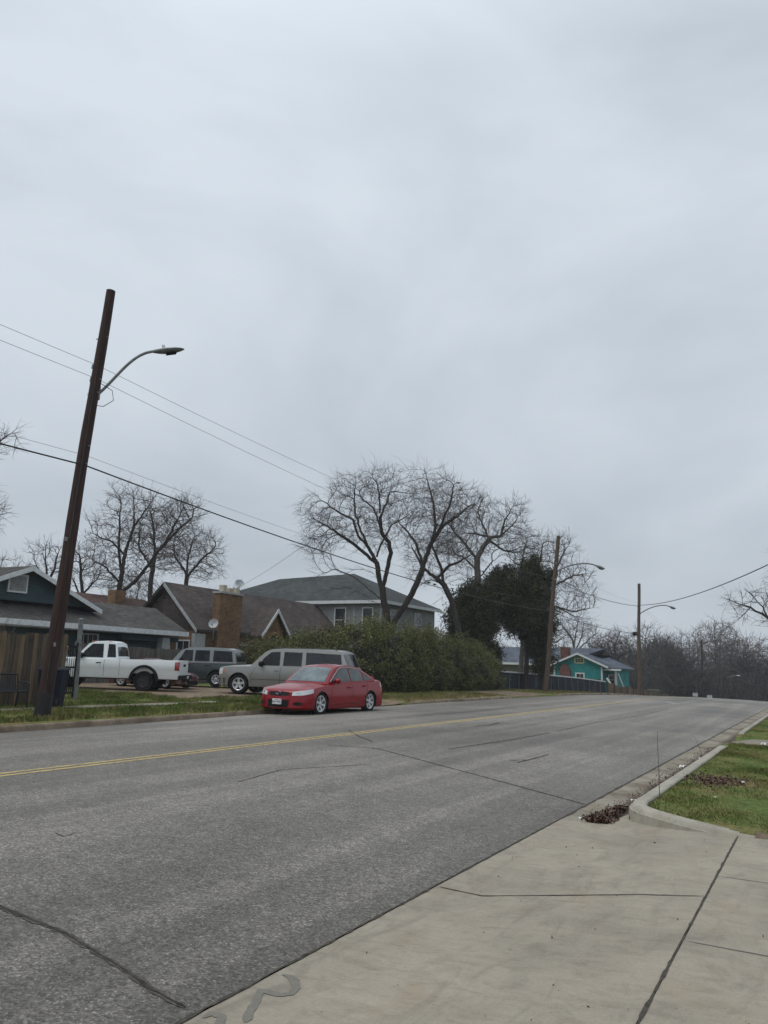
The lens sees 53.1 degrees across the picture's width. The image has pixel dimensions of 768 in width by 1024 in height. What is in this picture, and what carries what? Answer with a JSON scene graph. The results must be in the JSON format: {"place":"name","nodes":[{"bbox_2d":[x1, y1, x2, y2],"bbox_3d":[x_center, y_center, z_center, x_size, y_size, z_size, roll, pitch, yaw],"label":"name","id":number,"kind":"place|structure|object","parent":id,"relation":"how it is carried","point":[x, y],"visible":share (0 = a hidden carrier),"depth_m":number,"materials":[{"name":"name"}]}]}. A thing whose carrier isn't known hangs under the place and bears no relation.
{"place":"outdoors","nodes":[
{"label":"outdoors","id":0,"kind":"place"},
{"bbox_2d":[0,701,216,710],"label":"sidewalk","id":1,"kind":"structure","parent":0,"point":[83,706],"depth_m":22.29,"materials":[{"name":"concrete"}]},
{"bbox_2d":[0,673,29,707],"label":"park bench","id":2,"kind":"object","parent":1,"relation":"on","point":[8,690],"visible":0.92,"depth_m":19.90,"materials":[{"name":"metal"}]},
{"bbox_2d":[35,667,70,707],"bbox_3d":[-8.846,4.683,20.484,0.667,1.050,0.733,3,-11,-5],"label":"trash bin","id":3,"kind":"object","parent":1,"relation":"on","point":[62,676],"visible":0.48,"depth_m":20.27,"materials":[{"name":"blue plastic"}]},
{"bbox_2d":[69,683,261,697],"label":"dirt driveway","id":4,"kind":"structure","parent":0,"point":[191,691],"depth_m":31.61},
{"bbox_2d":[65,641,191,690],"bbox_3d":[-10.790,6.191,31.001,5.770,1.935,2.276,2,-11,-2],"label":"pickup truck","id":5,"kind":"object","parent":4,"relation":"on","point":[107,659],"visible":0.81,"depth_m":30.12,"materials":[{"name":"white paint"}]},
{"bbox_2d":[108,658,198,688],"bbox_3d":[-10.150,7.107,34.017,4.126,1.275,1.849,-3,-12,21],"label":"parked car","id":6,"kind":"object","parent":4,"relation":"on","point":[194,681],"visible":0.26,"depth_m":33.43,"materials":[{"name":"black paint"}]},
{"bbox_2d":[173,647,245,686],"bbox_3d":[-8.943,7.345,36.564,4.640,1.815,2.139,1,-11,6],"label":"sport utility vehicle","id":7,"kind":"object","parent":4,"relation":"on","point":[206,663],"visible":0.49,"depth_m":35.72,"materials":[{"name":"green paint"}]},
{"bbox_2d":[219,647,360,693],"bbox_3d":[-3.826,6.473,31.185,5.662,1.864,2.320,-1,-12,15],"label":"sport utility vehicle","id":8,"kind":"object","parent":4,"relation":"on","point":[274,666],"visible":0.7,"depth_m":30.47,"materials":[{"name":"grey metal"}]},
{"bbox_2d":[0,695,767,1023],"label":"road","id":9,"kind":"structure","parent":0,"point":[164,873],"depth_m":7.53,"materials":[{"name":"grey asphalt"}]},
{"bbox_2d":[261,664,381,713],"bbox_3d":[-1.980,5.818,25.434,2.095,1.557,5.096,-5,-13,29],"label":"parked car","id":10,"kind":"object","parent":9,"relation":"on","point":[318,689],"visible":1,"depth_m":24.49,"materials":[{"name":"red paint"}]},
{"bbox_2d":[0,682,767,835],"bbox_3d":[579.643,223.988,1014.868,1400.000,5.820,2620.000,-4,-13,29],"label":"ground","id":11,"kind":"structure","parent":0,"point":[747,829],"depth_m":10.15,"materials":[{"name":"green plant"}]},
{"bbox_2d":[0,550,30,566],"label":"bare tree","id":12,"kind":"object","parent":11,"relation":"on","point":[3,558],"visible":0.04,"depth_m":98.91,"materials":[{"name":"brown plant"}]},
{"bbox_2d":[0,419,32,531],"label":"bare tree","id":13,"kind":"object","parent":11,"relation":"on","point":[2,502],"visible":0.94,"depth_m":22.72,"materials":[{"name":"brown plant"}]},
{"bbox_2d":[0,631,68,705],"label":"board fence","id":14,"kind":"object","parent":11,"relation":"on","point":[22,656],"visible":0.45,"depth_m":20.96,"materials":[{"name":"wood"}]},
{"bbox_2d":[21,531,75,576],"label":"bare tree","id":15,"kind":"object","parent":11,"relation":"on","point":[54,564],"visible":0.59,"depth_m":61.48,"materials":[{"name":"brown plant"}]},
{"bbox_2d":[65,642,78,696],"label":"metal gate","id":16,"kind":"structure","parent":11,"relation":"on","point":[72,685],"depth_m":23.34,"materials":[{"name":"black metal"}]},
{"bbox_2d":[72,618,83,699],"bbox_3d":[-9.540,4.615,23.932,0.213,2.612,0.157,5,-12,-15],"label":"gate post","id":17,"kind":"object","parent":11,"relation":"on","point":[79,640],"visible":0.85,"depth_m":23.90,"materials":[{"name":"metal"}]},
{"bbox_2d":[52,536,117,592],"bbox_3d":[-22.528,6.718,57.520,5.015,10.565,5.401,1,-11,5],"label":"bare tree","id":18,"kind":"object","parent":11,"relation":"on","point":[81,583],"visible":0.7,"depth_m":57.62,"materials":[{"name":"brown plant"}]},
{"bbox_2d":[0,566,188,656],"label":"bungalow","id":19,"kind":"object","parent":11,"relation":"on","point":[27,594],"visible":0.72,"depth_m":37.63,"materials":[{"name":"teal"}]},
{"bbox_2d":[75,633,98,654],"bbox_3d":[-14.637,6.615,37.913,0.085,1.260,1.260,-4,-13,29],"label":"window","id":20,"kind":"structure","parent":19,"relation":"in","point":[86,637],"depth_m":38.08,"materials":[{"name":"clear glass"}]},
{"bbox_2d":[33,289,183,715],"bbox_3d":[-6.649,-0.346,19.086,2.639,10.804,0.400,7,-12,-24],"label":"utility pole","id":21,"kind":"object","parent":11,"relation":"on","point":[44,700],"visible":0.97,"depth_m":18.52,"materials":[{"name":"brown wood"}]},
{"bbox_2d":[0,340,697,646],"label":"power line","id":22,"kind":"object","parent":21,"relation":"attached to","point":[255,456],"visible":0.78,"depth_m":23.67,"materials":[{"name":"grey metal"}]},
{"bbox_2d":[0,324,719,657],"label":"power line","id":23,"kind":"object","parent":21,"relation":"attached to","point":[266,447],"visible":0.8,"depth_m":23.97,"materials":[{"name":"grey metal"}]},
{"bbox_2d":[75,592,146,606],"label":"house","id":24,"kind":"structure","parent":11,"relation":"on","point":[103,599],"depth_m":56.83,"materials":[{"name":"beige brick"}]},
{"bbox_2d":[100,563,164,599],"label":"bare tree","id":25,"kind":"object","parent":11,"relation":"on","point":[135,593],"visible":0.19,"depth_m":83.88,"materials":[{"name":"brown plant"}]},
{"bbox_2d":[0,686,272,722],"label":"grass","id":26,"kind":"structure","parent":11,"relation":"on","point":[90,696],"depth_m":22.40,"materials":[{"name":"green plant"}]},
{"bbox_2d":[73,641,208,682],"bbox_3d":[-11.753,7.782,39.051,0.140,2.015,8.819,-7,-14,37],"label":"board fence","id":27,"kind":"object","parent":11,"relation":"on","point":[144,652],"visible":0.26,"depth_m":38.68,"materials":[{"name":"wood"}]},
{"bbox_2d":[75,476,209,590],"bbox_3d":[-18.761,4.489,58.461,10.303,15.549,8.738,-4,-13,29],"label":"bare tree","id":28,"kind":"object","parent":11,"relation":"on","point":[121,568],"visible":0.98,"depth_m":58.58,"materials":[{"name":"brown plant"}]},
{"bbox_2d":[110,485,211,600],"bbox_3d":[-18.973,5.286,64.291,7.799,16.316,7.963,-4,-13,29],"label":"bare tree","id":29,"kind":"object","parent":11,"relation":"on","point":[150,587],"visible":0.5,"depth_m":64.55,"materials":[{"name":"brown plant"}]},
{"bbox_2d":[0,708,343,732],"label":"kerb","id":30,"kind":"structure","parent":11,"relation":"on","point":[46,726],"depth_m":18.63,"materials":[{"name":"concrete"}]},
{"bbox_2d":[157,518,230,584],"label":"bare tree","id":31,"kind":"object","parent":11,"relation":"on","point":[193,568],"visible":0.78,"depth_m":72.68,"materials":[{"name":"brown plant"}]},
{"bbox_2d":[143,582,338,649],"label":"brick house","id":32,"kind":"structure","parent":11,"relation":"on","point":[234,612],"depth_m":47.51,"materials":[{"name":"brown"}]},
{"bbox_2d":[176,640,190,649],"bbox_3d":[-11.861,8.297,45.164,1.060,1.560,0.085,-4,-13,29],"label":"window","id":33,"kind":"structure","parent":32,"relation":"in","point":[182,644],"depth_m":45.28,"materials":[{"name":"clear glass"}]},
{"bbox_2d":[208,619,217,637],"bbox_3d":[-10.099,6.887,45.255,0.460,1.208,0.458,12,-15,-43],"label":"satellite dish","id":34,"kind":"object","parent":32,"relation":"attached to","point":[213,623],"visible":1,"depth_m":45.39,"materials":[{"name":"metal"}]},
{"bbox_2d":[235,580,243,587],"bbox_3d":[-9.470,5.351,50.213,0.474,1.890,0.468,-4,-13,27],"label":"satellite dish","id":35,"kind":"object","parent":32,"relation":"attached to","point":[238,583],"visible":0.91,"depth_m":50.43,"materials":[{"name":"metal"}]},
{"bbox_2d":[235,629,258,649],"bbox_3d":[-7.556,8.567,42.496,3.398,4.176,3.414,-4,-13,29],"label":"shrub","id":36,"kind":"object","parent":11,"relation":"on","point":[245,641],"depth_m":42.50,"materials":[{"name":"green plant"}]},
{"bbox_2d":[227,629,269,664],"bbox_3d":[-6.876,8.421,41.085,3.549,4.296,3.603,2,-11,1],"label":"shrub","id":37,"kind":"object","parent":11,"relation":"on","point":[249,648],"visible":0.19,"depth_m":40.77,"materials":[{"name":"green plant"}]},
{"bbox_2d":[246,624,293,664],"bbox_3d":[-5.791,8.109,40.509,3.747,4.382,3.459,-4,-13,29],"label":"shrub","id":38,"kind":"object","parent":11,"relation":"on","point":[272,644],"visible":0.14,"depth_m":40.27,"materials":[{"name":"green plant"}]},
{"bbox_2d":[265,620,318,648],"bbox_3d":[-4.280,7.916,39.715,4.014,4.522,3.380,-4,-13,29],"label":"shrub","id":39,"kind":"object","parent":11,"relation":"on","point":[295,644],"visible":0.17,"depth_m":39.62,"materials":[{"name":"green plant"}]},
{"bbox_2d":[293,618,339,648],"bbox_3d":[-3.036,7.661,39.175,3.787,4.441,3.786,-4,-13,29],"label":"shrub","id":40,"kind":"object","parent":11,"relation":"on","point":[314,642],"visible":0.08,"depth_m":38.91,"materials":[{"name":"green plant"}]},
{"bbox_2d":[0,689,634,722],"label":"grass","id":41,"kind":"structure","parent":11,"relation":"on","point":[448,695],"depth_m":34.42,"materials":[{"name":"plant"}]},
{"bbox_2d":[311,617,361,649],"bbox_3d":[-1.936,7.403,38.248,3.982,4.871,3.746,-4,-13,29],"label":"shrub","id":42,"kind":"object","parent":11,"relation":"on","point":[336,643],"visible":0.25,"depth_m":37.95,"materials":[{"name":"green plant"}]},
{"bbox_2d":[240,574,441,634],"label":"two storey house","id":43,"kind":"structure","parent":11,"relation":"on","point":[336,604],"depth_m":61.80,"materials":[{"name":"grey"}]},
{"bbox_2d":[334,607,345,630],"bbox_3d":[-3.402,8.316,59.195,1.060,1.910,0.085,-4,-13,29],"label":"window","id":44,"kind":"structure","parent":43,"relation":"in","point":[339,612],"depth_m":59.29,"materials":[{"name":"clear glass"}]},
{"bbox_2d":[361,607,372,627],"bbox_3d":[-1.264,8.148,58.011,0.960,1.910,0.085,-4,-13,29],"label":"window","id":45,"kind":"structure","parent":43,"relation":"in","point":[364,609],"depth_m":58.15,"materials":[{"name":"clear glass"}]},
{"bbox_2d":[390,609,397,631],"bbox_3d":[0.754,8.460,59.132,0.085,1.860,1.160,-4,-13,29],"label":"window","id":46,"kind":"structure","parent":43,"relation":"in","point":[392,612],"depth_m":59.11,"materials":[{"name":"grey glass"}]},
{"bbox_2d":[414,613,420,632],"bbox_3d":[2.751,9.218,62.631,0.085,1.860,1.160,-4,-13,29],"label":"window","id":47,"kind":"structure","parent":43,"relation":"in","point":[416,616],"depth_m":62.66,"materials":[{"name":"grey glass"}]},
{"bbox_2d":[290,452,496,633],"bbox_3d":[0.641,3.381,45.860,12.179,14.299,8.991,-4,-13,29],"label":"bare tree","id":48,"kind":"object","parent":11,"relation":"on","point":[432,539],"visible":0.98,"depth_m":45.70,"materials":[{"name":"brown plant"}]},
{"bbox_2d":[338,611,509,692],"bbox_3d":[3.037,8.767,45.286,4.268,4.974,20.718,-4,-13,29],"label":"hedge","id":49,"kind":"object","parent":11,"relation":"on","point":[400,661],"visible":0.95,"depth_m":41.06,"materials":[{"name":"green plant"}]},
{"bbox_2d":[396,521,482,643],"bbox_3d":[4.056,6.498,54.143,6.636,11.597,5.986,0,-11,8],"label":"bare tree","id":50,"kind":"object","parent":11,"relation":"on","point":[447,593],"visible":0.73,"depth_m":54.04,"materials":[{"name":"brown plant"}]},
{"bbox_2d":[405,696,511,704],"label":"kerb","id":51,"kind":"structure","parent":11,"relation":"on","point":[458,700],"depth_m":36.30,"materials":[{"name":"concrete"}]},
{"bbox_2d":[438,575,508,675],"bbox_3d":[6.407,8.636,55.755,5.617,8.334,4.866,-4,-13,29],"label":"evergreen tree","id":52,"kind":"object","parent":11,"relation":"on","point":[476,616],"visible":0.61,"depth_m":55.00,"materials":[{"name":"green plant"}]},
{"bbox_2d":[433,486,544,585],"bbox_3d":[8.281,5.652,60.269,9.794,16.144,7.284,1,-11,3],"label":"bare tree","id":53,"kind":"object","parent":11,"relation":"on","point":[489,538],"visible":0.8,"depth_m":60.97,"materials":[{"name":"brown plant"}]},
{"bbox_2d":[481,551,566,688],"bbox_3d":[10.019,8.235,59.069,8.071,10.794,4.926,-4,-13,29],"label":"evergreen tree","id":54,"kind":"object","parent":11,"relation":"on","point":[522,621],"visible":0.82,"depth_m":58.24,"materials":[{"name":"green plant"}]},
{"bbox_2d":[520,615,562,689],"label":"evergreen tree","id":55,"kind":"object","parent":11,"relation":"on","point":[537,648],"visible":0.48,"depth_m":58.17,"materials":[{"name":"green plant"}]},
{"bbox_2d":[502,522,601,671],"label":"bare tree","id":56,"kind":"object","parent":11,"relation":"on","point":[521,662],"visible":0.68,"depth_m":65.56,"materials":[{"name":"brown plant"}]},
{"bbox_2d":[498,671,605,691],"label":"board fence","id":57,"kind":"object","parent":11,"relation":"on","point":[556,682],"visible":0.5,"depth_m":65.57,"materials":[{"name":"wood"}]},
{"bbox_2d":[497,647,634,691],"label":"bungalow","id":58,"kind":"object","parent":11,"relation":"on","point":[606,666],"visible":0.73,"depth_m":89.37,"materials":[{"name":"teal wood"}]},
{"bbox_2d":[574,658,583,663],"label":"window","id":59,"kind":"structure","parent":58,"relation":"in","point":[576,660],"depth_m":88.79,"materials":[{"name":"beige glass"}]},
{"bbox_2d":[575,672,584,677],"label":"window","id":60,"kind":"structure","parent":58,"relation":"in","point":[581,675],"depth_m":88.42,"materials":[{"name":"white glass"}]},
{"bbox_2d":[608,675,614,683],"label":"window","id":61,"kind":"structure","parent":58,"relation":"in","point":[611,677],"depth_m":87.80,"materials":[{"name":"white glass"}]},
{"bbox_2d":[556,634,582,647],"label":"bare tree","id":62,"kind":"object","parent":11,"relation":"on","point":[564,645],"visible":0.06,"depth_m":127.76,"materials":[{"name":"brown plant"}]},
{"bbox_2d":[543,536,604,690],"bbox_3d":[13.603,7.295,55.052,4.471,11.298,0.380,-1,-12,12],"label":"utility pole","id":63,"kind":"object","parent":11,"relation":"on","point":[549,640],"visible":0.98,"depth_m":55.27,"materials":[{"name":"brown wood"}]},
{"bbox_2d":[554,612,602,647],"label":"bare tree","id":64,"kind":"object","parent":11,"relation":"on","point":[567,631],"visible":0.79,"depth_m":106.51,"materials":[{"name":"brown plant"}]},
{"bbox_2d":[556,693,642,695],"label":"kerb","id":65,"kind":"structure","parent":11,"relation":"on","point":[563,694],"depth_m":56.02,"materials":[{"name":"concrete"}]},
{"bbox_2d":[591,627,634,666],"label":"bare tree","id":66,"kind":"object","parent":11,"relation":"on","point":[602,638],"visible":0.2,"depth_m":127.56,"materials":[{"name":"brown plant"}]},
{"bbox_2d":[591,623,646,662],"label":"bare tree","id":67,"kind":"object","parent":11,"relation":"on","point":[624,654],"visible":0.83,"depth_m":106.85,"materials":[{"name":"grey plant"}]},
{"bbox_2d":[495,631,767,700],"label":"wood","id":68,"kind":"object","parent":11,"relation":"on","point":[679,694],"visible":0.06,"depth_m":123.93,"materials":[{"name":"brown plant"}]},
{"bbox_2d":[607,683,676,696],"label":"board fence","id":69,"kind":"object","parent":11,"relation":"on","point":[612,688],"visible":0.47,"depth_m":86.22,"materials":[{"name":"brown wood"}]},
{"bbox_2d":[621,669,675,695],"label":"brush","id":70,"kind":"object","parent":11,"relation":"on","point":[633,684],"visible":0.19,"depth_m":106.31,"materials":[{"name":"plant"}]},
{"bbox_2d":[619,620,680,684],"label":"bare tree","id":71,"kind":"object","parent":11,"relation":"on","point":[651,653],"visible":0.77,"depth_m":118.82,"materials":[{"name":"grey plant"}]},
{"bbox_2d":[633,584,675,694],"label":"utility pole","id":72,"kind":"object","parent":11,"relation":"on","point":[639,638],"visible":0.99,"depth_m":75.86,"materials":[{"name":"brown wood"}]},
{"bbox_2d":[0,443,636,633],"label":"telephone cable","id":73,"kind":"object","parent":72,"relation":"attached to","point":[249,525],"visible":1,"depth_m":23.52,"materials":[{"name":"black rubber"}]},
{"bbox_2d":[201,545,303,601],"bbox_3d":[-6.765,3.214,36.207,0.011,0.861,19.801,7,-12,-23],"label":"service wire","id":74,"kind":"object","parent":73,"relation":"attached to","point":[257,576],"visible":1,"depth_m":33.26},
{"bbox_2d":[1,432,701,661],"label":"power line","id":75,"kind":"object","parent":72,"relation":"attached to","point":[276,525],"visible":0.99,"depth_m":24.62,"materials":[{"name":"grey metal"}]},
{"bbox_2d":[557,581,633,605],"bbox_3d":[18.831,7.316,66.167,0.040,0.444,24.819,-5,-13,31],"label":"telephone cable","id":76,"kind":"object","parent":72,"relation":"attached to","point":[593,596],"visible":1,"depth_m":63.59,"materials":[{"name":"grey metal"}]},
{"bbox_2d":[647,564,767,604],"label":"telephone cable","id":77,"kind":"object","parent":72,"relation":"attached to","point":[714,587],"visible":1,"depth_m":45.98,"materials":[{"name":"grey metal"}]},
{"bbox_2d":[646,689,663,693],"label":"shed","id":78,"kind":"structure","parent":11,"relation":"on","point":[654,690],"depth_m":104.66,"materials":[{"name":"grey"}]},
{"bbox_2d":[657,731,659,798],"bbox_3d":[3.292,3.036,9.215,0.010,0.800,0.012,8,-13,-30],"label":"dry stalk","id":79,"kind":"object","parent":11,"relation":"on","point":[658,764],"visible":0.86,"depth_m":9.21,"materials":[{"name":"brown plant"}]},
{"bbox_2d":[562,708,767,821],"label":"gutter","id":80,"kind":"object","parent":11,"relation":"on","point":[641,782],"visible":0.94,"depth_m":12.24,"materials":[{"name":"concrete"}]},
{"bbox_2d":[581,804,628,823],"bbox_3d":[2.564,3.408,8.748,0.402,0.141,1.255,-4,-13,29],"label":"leaf pile","id":81,"kind":"object","parent":80,"relation":"on","point":[608,815],"visible":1,"depth_m":8.38,"materials":[{"name":"brown plant"}]},
{"bbox_2d":[592,747,715,812],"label":"leaf litter","id":82,"kind":"object","parent":80,"relation":"on","point":[652,787],"visible":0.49,"depth_m":11.38,"materials":[{"name":"brown plant"}]},
{"bbox_2d":[643,632,688,692],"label":"bare tree","id":83,"kind":"object","parent":11,"relation":"on","point":[671,665],"visible":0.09,"depth_m":128.21,"materials":[{"name":"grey plant"}]},
{"bbox_2d":[654,627,707,696],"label":"bare tree","id":84,"kind":"object","parent":11,"relation":"on","point":[682,650],"visible":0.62,"depth_m":120.89,"materials":[{"name":"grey plant"}]},
{"bbox_2d":[629,745,761,838],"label":"kerb","id":85,"kind":"structure","parent":11,"relation":"on","point":[647,815],"depth_m":8.11,"materials":[{"name":"concrete"}]},
{"bbox_2d":[668,637,728,697],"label":"bare tree","id":86,"kind":"object","parent":11,"relation":"on","point":[690,679],"visible":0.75,"depth_m":117.06,"materials":[{"name":"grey plant"}]},
{"bbox_2d":[700,640,704,697],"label":"utility pole","id":87,"kind":"object","parent":11,"relation":"on","point":[703,686],"visible":0.63,"depth_m":114.10,"materials":[{"name":"brown wood"}]},
{"bbox_2d":[656,770,767,791],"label":"leaf litter","id":88,"kind":"object","parent":11,"relation":"on","point":[715,779],"visible":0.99,"depth_m":10.86,"materials":[{"name":"brown plant"}]},
{"bbox_2d":[679,621,758,698],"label":"bare tree","id":89,"kind":"object","parent":11,"relation":"on","point":[717,669],"visible":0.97,"depth_m":111.92,"materials":[{"name":"brown plant"}]},
{"bbox_2d":[688,613,751,683],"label":"bare tree","id":90,"kind":"object","parent":11,"relation":"on","point":[697,633],"visible":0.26,"depth_m":127.44,"materials":[{"name":"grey plant"}]},
{"bbox_2d":[704,673,767,701],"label":"brush","id":91,"kind":"object","parent":11,"relation":"on","point":[761,693],"visible":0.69,"depth_m":107.81,"materials":[{"name":"plant"}]},
{"bbox_2d":[704,640,767,694],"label":"bare tree","id":92,"kind":"object","parent":11,"relation":"on","point":[738,657],"visible":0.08,"depth_m":121.20,"materials":[{"name":"grey plant"}]},
{"bbox_2d":[717,630,767,698],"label":"bare tree","id":93,"kind":"object","parent":11,"relation":"on","point":[756,666],"visible":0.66,"depth_m":113.27,"materials":[{"name":"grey plant"}]},
{"bbox_2d":[718,552,767,628],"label":"bare tree","id":94,"kind":"object","parent":11,"relation":"on","point":[765,615],"visible":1,"depth_m":24.03,"materials":[{"name":"brown plant"}]},
{"bbox_2d":[738,714,767,733],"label":"kerb","id":95,"kind":"structure","parent":11,"relation":"on","point":[746,729],"depth_m":22.93,"materials":[{"name":"concrete"}]},
{"bbox_2d":[743,636,767,688],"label":"bare tree","id":96,"kind":"object","parent":11,"relation":"on","point":[760,659],"visible":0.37,"depth_m":116.35,"materials":[{"name":"brown plant"}]},
{"bbox_2d":[755,832,767,838],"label":"bare soil","id":97,"kind":"structure","parent":11,"relation":"on","point":[760,835],"depth_m":7.29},
{"bbox_2d":[0,0,767,674],"label":"sky","id":98,"kind":"structure","parent":0,"point":[514,245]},
{"bbox_2d":[381,700,405,705],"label":"dirt driveway","id":99,"kind":"structure","parent":0,"point":[388,702],"depth_m":31.48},
{"bbox_2d":[174,814,736,1023],"bbox_3d":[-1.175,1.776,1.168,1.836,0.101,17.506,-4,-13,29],"label":"driveway","id":100,"kind":"structure","parent":0,"point":[436,955],"depth_m":4.43,"materials":[{"name":"concrete"}]},
{"bbox_2d":[366,839,763,1023],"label":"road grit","id":101,"kind":"object","parent":100,"relation":"on","point":[616,895],"visible":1,"depth_m":4.65,"materials":[{"name":"grey gravel"}]},
{"bbox_2d":[382,688,618,699],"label":"grass","id":102,"kind":"structure","parent":0,"point":[430,692],"depth_m":41.31,"materials":[{"name":"green plant"}]},
{"bbox_2d":[472,691,543,696],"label":"dirt driveway","id":103,"kind":"structure","parent":0,"point":[514,694],"depth_m":46.30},
{"bbox_2d":[634,719,767,833],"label":"grass","id":104,"kind":"structure","parent":0,"point":[746,755],"depth_m":10.04,"materials":[{"name":"green plant"}]},
{"bbox_2d":[640,836,767,1023],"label":"sidewalk","id":105,"kind":"structure","parent":0,"point":[717,972],"depth_m":4.17,"materials":[{"name":"concrete"}]},
{"bbox_2d":[731,739,767,745],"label":"driveway","id":106,"kind":"structure","parent":0,"point":[754,741],"depth_m":18.14,"materials":[{"name":"concrete"}]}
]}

